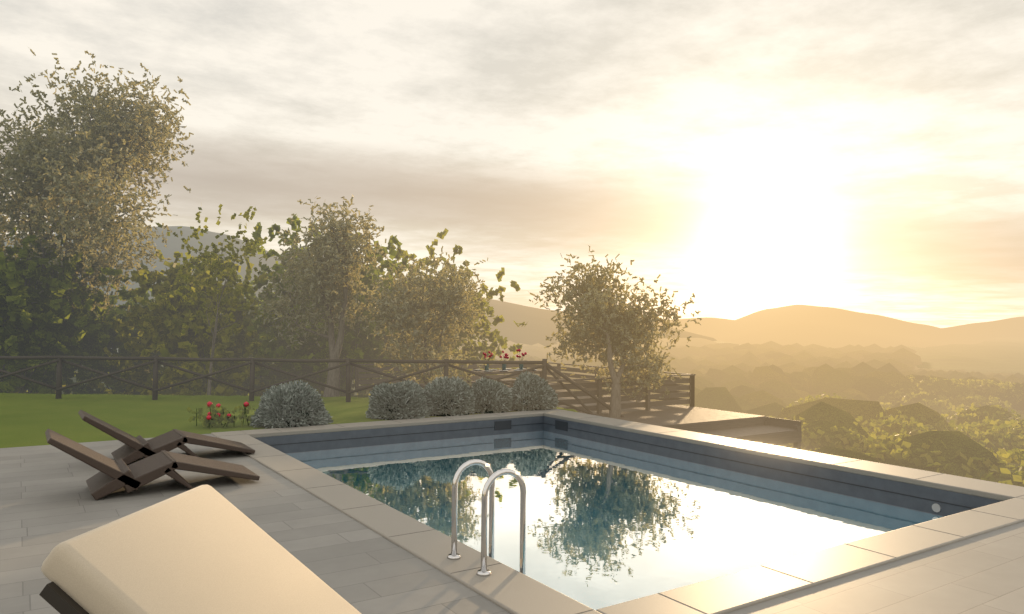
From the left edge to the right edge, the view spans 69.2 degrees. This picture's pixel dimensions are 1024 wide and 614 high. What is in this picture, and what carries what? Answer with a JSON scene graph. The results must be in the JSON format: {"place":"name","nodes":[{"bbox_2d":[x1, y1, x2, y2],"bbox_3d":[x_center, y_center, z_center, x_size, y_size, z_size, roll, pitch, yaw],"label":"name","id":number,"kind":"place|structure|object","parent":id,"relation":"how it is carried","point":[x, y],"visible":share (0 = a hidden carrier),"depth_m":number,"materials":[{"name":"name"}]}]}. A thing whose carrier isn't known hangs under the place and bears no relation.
{"place":"outdoors","nodes":[
{"label":"outdoors","id":0,"kind":"place"},
{"bbox_2d":[2,226,716,346],"bbox_3d":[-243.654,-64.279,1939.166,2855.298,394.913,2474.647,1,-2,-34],"label":"ridge","id":1,"kind":"structure","parent":0,"point":[540,326],"depth_m":1692.37,"materials":[{"name":"green plant"}]},
{"bbox_2d":[0,434,1023,613],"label":"terrace","id":2,"kind":"structure","parent":0,"point":[48,502],"depth_m":5.36,"materials":[{"name":"beige stone"}]},
{"bbox_2d":[39,581,88,613],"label":"lounge chair frame","id":3,"kind":"object","parent":2,"relation":"on","point":[56,597],"visible":0.15,"depth_m":2.18,"materials":[{"name":"brown wood"}]},
{"bbox_2d":[41,484,360,613],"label":"cushion","id":4,"kind":"object","parent":3,"relation":"on","point":[205,549],"visible":1,"depth_m":2.54,"materials":[{"name":"fabric"}]},
{"bbox_2d":[45,429,259,499],"bbox_3d":[-3.566,1.498,7.422,1.870,0.603,0.700,1,-2,-34],"label":"lounger","id":5,"kind":"object","parent":2,"relation":"on","point":[111,476],"visible":0.97,"depth_m":7.17,"materials":[{"name":"brown wood"}]},
{"bbox_2d":[78,410,254,464],"bbox_3d":[-4.144,1.527,8.959,1.870,0.603,0.700,1,-2,-34],"label":"lounger","id":6,"kind":"object","parent":2,"relation":"on","point":[132,449],"visible":0.9,"depth_m":8.71,"materials":[{"name":"brown wood"}]},
{"bbox_2d":[211,409,1023,613],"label":"coping","id":7,"kind":"object","parent":2,"relation":"on","point":[508,589],"visible":0.91,"depth_m":5.89,"materials":[{"name":"grey stone"}]},
{"bbox_2d":[447,459,525,575],"bbox_3d":[-0.162,1.977,5.139,0.430,1.775,0.500,1,-2,-34],"label":"ladder","id":8,"kind":"object","parent":7,"relation":"on","point":[489,485],"visible":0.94,"depth_m":5.05,"materials":[{"name":"silver metal"}]},
{"bbox_2d":[226,411,1022,613],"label":"coping joints","id":9,"kind":"object","parent":7,"relation":"in","point":[659,593],"visible":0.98,"depth_m":5.89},
{"bbox_2d":[0,333,1023,447],"bbox_3d":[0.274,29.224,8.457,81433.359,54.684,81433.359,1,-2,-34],"label":"ground","id":10,"kind":"structure","parent":0,"point":[28,419],"depth_m":14.19,"materials":[{"name":"green plant"}]},
{"bbox_2d":[0,351,87,393],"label":"bush","id":11,"kind":"object","parent":10,"relation":"on","point":[17,389],"visible":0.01,"depth_m":25.30,"materials":[{"name":"green plant"}]},
{"bbox_2d":[0,221,135,393],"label":"deciduous tree","id":12,"kind":"object","parent":10,"relation":"on","point":[22,313],"depth_m":21.16,"materials":[{"name":"green plant"}]},
{"bbox_2d":[0,48,194,331],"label":"tree","id":13,"kind":"object","parent":10,"relation":"on","point":[108,126],"depth_m":20.82,"materials":[{"name":"green plant"}]},
{"bbox_2d":[40,275,215,394],"bbox_3d":[-13.372,3.643,25.776,6.190,9.496,6.142,1,-2,-34],"label":"deciduous tree","id":14,"kind":"object","parent":10,"relation":"on","point":[84,388],"depth_m":24.53,"materials":[{"name":"green plant"}]},
{"bbox_2d":[86,249,282,395],"bbox_3d":[-9.508,2.238,21.867,4.878,8.135,7.554,1,-2,-34],"label":"deciduous tree","id":15,"kind":"object","parent":10,"relation":"on","point":[170,342],"depth_m":21.35,"materials":[{"name":"green plant"}]},
{"bbox_2d":[155,204,276,394],"bbox_3d":[-6.880,0.039,17.589,2.974,5.097,2.905,1,-2,-34],"label":"tree","id":16,"kind":"object","parent":10,"relation":"on","point":[216,264],"depth_m":17.52,"materials":[{"name":"green plant"}]},
{"bbox_2d":[187,404,254,427],"bbox_3d":[-4.637,1.702,11.834,0.976,0.385,0.721,1,-2,-34],"label":"rose","id":17,"kind":"object","parent":10,"relation":"on","point":[223,418],"depth_m":11.72,"materials":[{"name":"green plant"}]},
{"bbox_2d":[206,401,248,419],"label":"flowers","id":18,"kind":"object","parent":17,"relation":"attached to","point":[209,403],"visible":0.9,"depth_m":11.74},
{"bbox_2d":[170,269,281,395],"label":"deciduous tree","id":19,"kind":"object","parent":10,"relation":"on","point":[251,285],"depth_m":32.09,"materials":[{"name":"green plant"}]},
{"bbox_2d":[249,380,332,436],"bbox_3d":[-3.614,1.816,12.124,1.353,1.250,1.302,1,-2,-34],"label":"lav","id":20,"kind":"object","parent":10,"relation":"on","point":[271,403],"depth_m":11.80,"materials":[{"name":"plant"}]},
{"bbox_2d":[210,266,406,396],"bbox_3d":[-7.399,3.611,25.423,7.059,10.708,7.434,1,-2,-34],"label":"deciduous tree","id":21,"kind":"object","parent":10,"relation":"on","point":[280,376],"depth_m":23.90,"materials":[{"name":"green plant"}]},
{"bbox_2d":[0,355,623,416],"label":"fence","id":22,"kind":"object","parent":10,"relation":"on","point":[545,366],"visible":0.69,"depth_m":15.61,"materials":[{"name":"brown wood"}]},
{"bbox_2d":[243,194,395,396],"bbox_3d":[-4.671,-0.028,17.818,3.229,5.309,3.792,1,-2,-34],"label":"olive","id":23,"kind":"object","parent":10,"relation":"on","point":[331,281],"depth_m":17.36,"materials":[{"name":"green plant"}]},
{"bbox_2d":[241,214,425,397],"bbox_3d":[-5.993,2.101,22.955,5.134,9.769,7.069,1,-2,-34],"label":"deciduous tree","id":24,"kind":"object","parent":10,"relation":"on","point":[351,351],"depth_m":21.55,"materials":[{"name":"green plant"}]},
{"bbox_2d":[351,257,429,394],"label":"deciduous tree","id":25,"kind":"object","parent":10,"relation":"on","point":[423,259],"depth_m":30.81,"materials":[{"name":"green plant"}]},
{"bbox_2d":[365,379,431,427],"bbox_3d":[-2.032,1.890,13.208,1.157,1.182,1.209,1,-2,-34],"label":"lav","id":26,"kind":"object","parent":10,"relation":"on","point":[414,396],"depth_m":12.87,"materials":[{"name":"green plant"}]},
{"bbox_2d":[357,246,490,385],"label":"olive","id":27,"kind":"object","parent":10,"relation":"on","point":[411,301],"depth_m":17.25,"materials":[{"name":"green plant"}]},
{"bbox_2d":[357,228,536,395],"bbox_3d":[-3.030,2.862,26.100,6.321,11.197,7.069,1,-2,-34],"label":"deciduous tree","id":28,"kind":"object","parent":10,"relation":"on","point":[486,327],"depth_m":25.17,"materials":[{"name":"green plant"}]},
{"bbox_2d":[423,376,475,424],"bbox_3d":[-1.201,1.896,13.758,1.156,1.246,1.134,1,-2,-34],"label":"lav","id":29,"kind":"object","parent":10,"relation":"on","point":[458,389],"depth_m":13.43,"materials":[{"name":"plant"}]},
{"bbox_2d":[471,376,514,420],"bbox_3d":[-0.437,1.909,14.243,1.040,1.153,1.100,1,-2,-34],"label":"lav","id":30,"kind":"object","parent":10,"relation":"on","point":[486,390],"depth_m":13.91,"materials":[{"name":"grey plant"}]},
{"bbox_2d":[26,337,1023,486],"bbox_3d":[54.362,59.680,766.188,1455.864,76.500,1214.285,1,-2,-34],"label":"landscape","id":31,"kind":"structure","parent":10,"relation":"on","point":[770,378],"depth_m":167.82,"materials":[{"name":"green plant"}]},
{"bbox_2d":[769,375,1023,484],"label":"trees","id":32,"kind":"object","parent":31,"relation":"on","point":[872,442],"visible":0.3,"depth_m":40.14,"materials":[{"name":"green plant"}]},
{"bbox_2d":[511,370,558,417],"bbox_3d":[0.364,1.888,14.645,1.121,1.263,1.104,1,-2,-34],"label":"lav","id":33,"kind":"object","parent":10,"relation":"on","point":[529,385],"depth_m":14.34,"materials":[{"name":"plant"}]},
{"bbox_2d":[355,360,801,449],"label":"deck","id":34,"kind":"structure","parent":10,"relation":"on","point":[668,412],"depth_m":16.10,"materials":[{"name":"brown wood"}]},
{"bbox_2d":[467,369,550,387],"bbox_3d":[-0.165,1.963,18.447,1.900,0.762,1.820,1,-2,-34],"label":"table","id":35,"kind":"object","parent":34,"relation":"on","point":[511,371],"visible":0.21,"depth_m":18.26,"materials":[{"name":"brown wood"}]},
{"bbox_2d":[485,364,522,370],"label":"flower pots","id":36,"kind":"object","parent":35,"relation":"on","point":[503,367],"visible":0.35,"depth_m":18.38,"materials":[{"name":"grey ceramic"}]},
{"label":"stems","id":37,"kind":"object","parent":36,"relation":"on","visible":0},
{"bbox_2d":[483,349,526,358],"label":"flowers","id":38,"kind":"object","parent":37,"relation":"attached to","point":[505,356],"visible":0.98,"depth_m":18.35,"materials":[{"name":"red plant"}]},
{"bbox_2d":[474,368,535,371],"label":"plates","id":39,"kind":"object","parent":35,"relation":"on","point":[506,370],"visible":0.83,"depth_m":18.25,"materials":[{"name":"white ceramic"}]},
{"bbox_2d":[255,416,1001,609],"bbox_3d":[0.526,2.614,9.024,5.343,1.391,7.837,1,-2,-34],"label":"pool shell","id":40,"kind":"object","parent":10,"relation":"on","point":[595,581],"visible":0.28,"depth_m":9.56,"materials":[{"name":"teal"}]},
{"bbox_2d":[285,431,944,566],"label":"water","id":41,"kind":"structure","parent":40,"relation":"in","point":[583,496],"depth_m":8.32,"materials":[{"name":"blue liquid"}]},
{"bbox_2d":[269,420,974,508],"bbox_3d":[0.532,2.029,9.037,5.343,0.160,7.837,1,-2,-34],"label":"pool seam","id":42,"kind":"object","parent":40,"relation":"on","point":[505,425],"visible":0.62,"depth_m":11.88,"materials":[{"name":"grey"}]},
{"bbox_2d":[932,504,940,511],"bbox_3d":[4.507,2.133,7.874,0.012,0.090,0.090,1,-2,-34],"label":"pool light","id":43,"kind":"object","parent":40,"relation":"attached to","point":[936,507],"visible":1,"depth_m":7.87,"materials":[{"name":"grey"}]},
{"bbox_2d":[557,418,1000,500],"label":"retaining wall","id":44,"kind":"structure","parent":10,"relation":"on","point":[784,460],"depth_m":10.13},
{"bbox_2d":[0,0,1023,327],"label":"sky","id":45,"kind":"structure","parent":0,"point":[750,156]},
{"bbox_2d":[528,245,701,417],"bbox_3d":[2.304,0.642,16.863,4.089,3.940,3.381,1,-2,-34],"label":"tree","id":46,"kind":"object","parent":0,"point":[620,320],"depth_m":16.32,"materials":[{"name":"green plant"}]},
{"bbox_2d":[649,338,716,346],"bbox_3d":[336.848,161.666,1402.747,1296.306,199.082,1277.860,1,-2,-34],"label":"ridge","id":47,"kind":"structure","parent":0,"point":[698,342],"depth_m":1500.65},
{"bbox_2d":[653,317,1023,337],"bbox_3d":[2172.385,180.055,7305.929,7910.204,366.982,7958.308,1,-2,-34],"label":"ridge","id":48,"kind":"structure","parent":0,"point":[1009,328],"depth_m":5471.34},
{"bbox_2d":[699,305,996,347],"bbox_3d":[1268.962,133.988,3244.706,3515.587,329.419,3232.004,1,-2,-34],"label":"ridge","id":49,"kind":"structure","parent":0,"point":[806,325],"depth_m":2441.76,"materials":[{"name":"orange"}]}
]}

